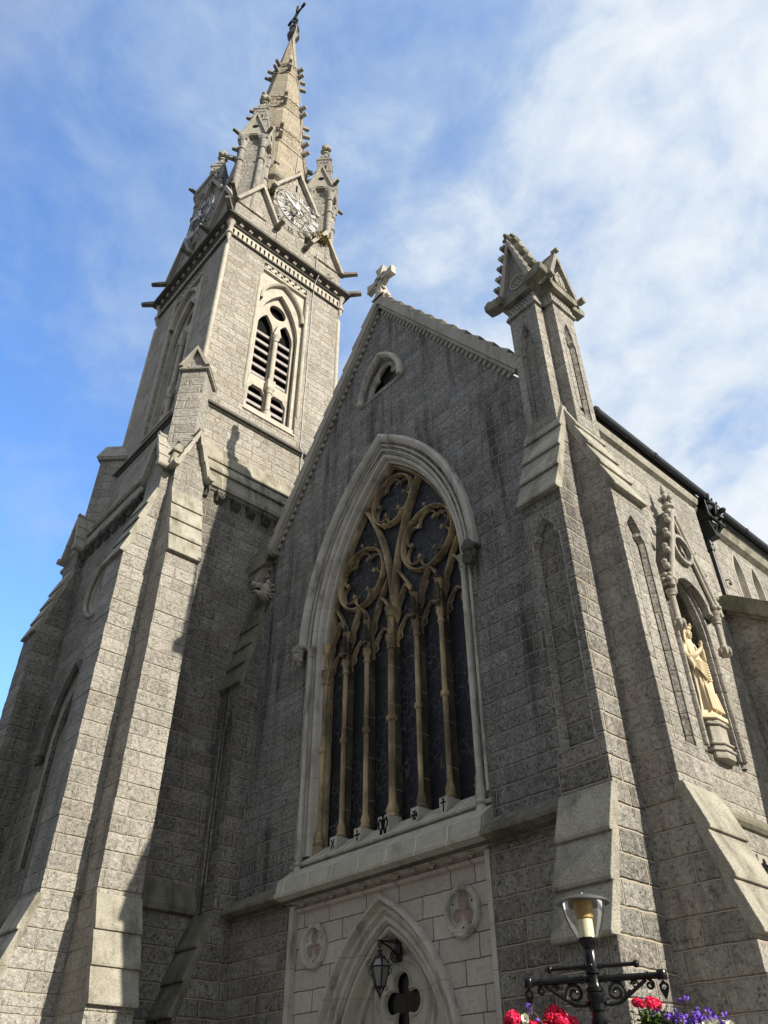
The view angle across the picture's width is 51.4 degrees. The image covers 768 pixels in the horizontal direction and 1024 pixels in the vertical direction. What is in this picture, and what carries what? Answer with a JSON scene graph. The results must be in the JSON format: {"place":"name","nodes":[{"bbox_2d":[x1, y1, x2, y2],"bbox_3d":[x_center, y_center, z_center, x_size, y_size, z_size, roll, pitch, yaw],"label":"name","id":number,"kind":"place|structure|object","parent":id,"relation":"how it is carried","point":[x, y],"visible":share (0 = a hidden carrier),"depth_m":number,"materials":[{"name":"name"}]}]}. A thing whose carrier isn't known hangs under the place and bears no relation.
{"place":"outdoors","nodes":[
{"label":"outdoors","id":0,"kind":"place"},
{"bbox_2d":[0,2,767,1023],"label":"cathedral","id":1,"kind":"structure","parent":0,"point":[422,688],"depth_m":17.23,"materials":[{"name":"stone"}]},
{"bbox_2d":[266,553,279,562],"bbox_3d":[-3.219,1.317,23.072,0.489,0.277,0.454,11,-40,-14],"label":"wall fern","id":2,"kind":"object","parent":1,"relation":"attached to","point":[273,558],"depth_m":23.01,"materials":[{"name":"green plant"}]},
{"bbox_2d":[267,183,282,196],"bbox_3d":[-5.105,-14.770,36.895,0.891,0.509,0.938,29,-47,-32],"label":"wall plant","id":3,"kind":"object","parent":1,"relation":"attached to","point":[271,191],"depth_m":36.77,"materials":[{"name":"green plant"}]},
{"bbox_2d":[311,229,330,245],"bbox_3d":[-3.056,-12.778,37.521,1.136,0.695,1.338,2,-38,-2],"label":"wall shrub","id":4,"kind":"object","parent":1,"relation":"attached to","point":[323,241],"visible":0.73,"depth_m":37.28,"materials":[{"name":"green plant"}]},
{"bbox_2d":[366,936,401,998],"bbox_3d":[0.011,7.812,13.763,0.722,1.068,0.438,29,-47,-32],"label":"hanging lantern","id":5,"kind":"object","parent":1,"relation":"attached to","point":[379,967],"visible":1,"depth_m":13.61,"materials":[{"name":"metal"}]},
{"bbox_2d":[274,434,493,905],"bbox_3d":[-0.013,2.370,18.102,0.910,11.268,6.180,29,-47,-32],"label":"traceried window","id":6,"kind":"structure","parent":1,"relation":"in","point":[391,776],"depth_m":17.36,"materials":[{"name":"stone"}]},
{"bbox_2d":[680,623,728,725],"bbox_3d":[5.746,3.007,14.796,0.800,2.010,0.628,29,-47,-32],"label":"statue","id":7,"kind":"object","parent":1,"relation":"on","point":[710,705],"visible":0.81,"depth_m":14.51,"materials":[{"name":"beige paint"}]},
{"bbox_2d":[0,0,767,717],"label":"sky","id":8,"kind":"structure","parent":0,"point":[628,139],"materials":[{"name":"blue"}]},
{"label":"pavement","id":9,"kind":"structure","parent":0,"visible":0},
{"bbox_2d":[523,892,668,1023],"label":"street lamp","id":10,"kind":"object","parent":9,"relation":"on","point":[582,905],"visible":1,"depth_m":6.82,"materials":[{"name":"black painted iron"},{"name":"clear glass"},{"name":"grey metal"}]},
{"bbox_2d":[503,994,578,1023],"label":"hanging basket","id":11,"kind":"object","parent":10,"relation":"hanging from","point":[554,1014],"visible":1,"depth_m":6.75,"materials":[{"name":"red plant"}]},
{"bbox_2d":[629,986,734,1023],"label":"hanging basket","id":12,"kind":"object","parent":10,"relation":"hanging from","point":[664,1016],"visible":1,"depth_m":6.41,"materials":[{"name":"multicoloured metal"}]}
]}

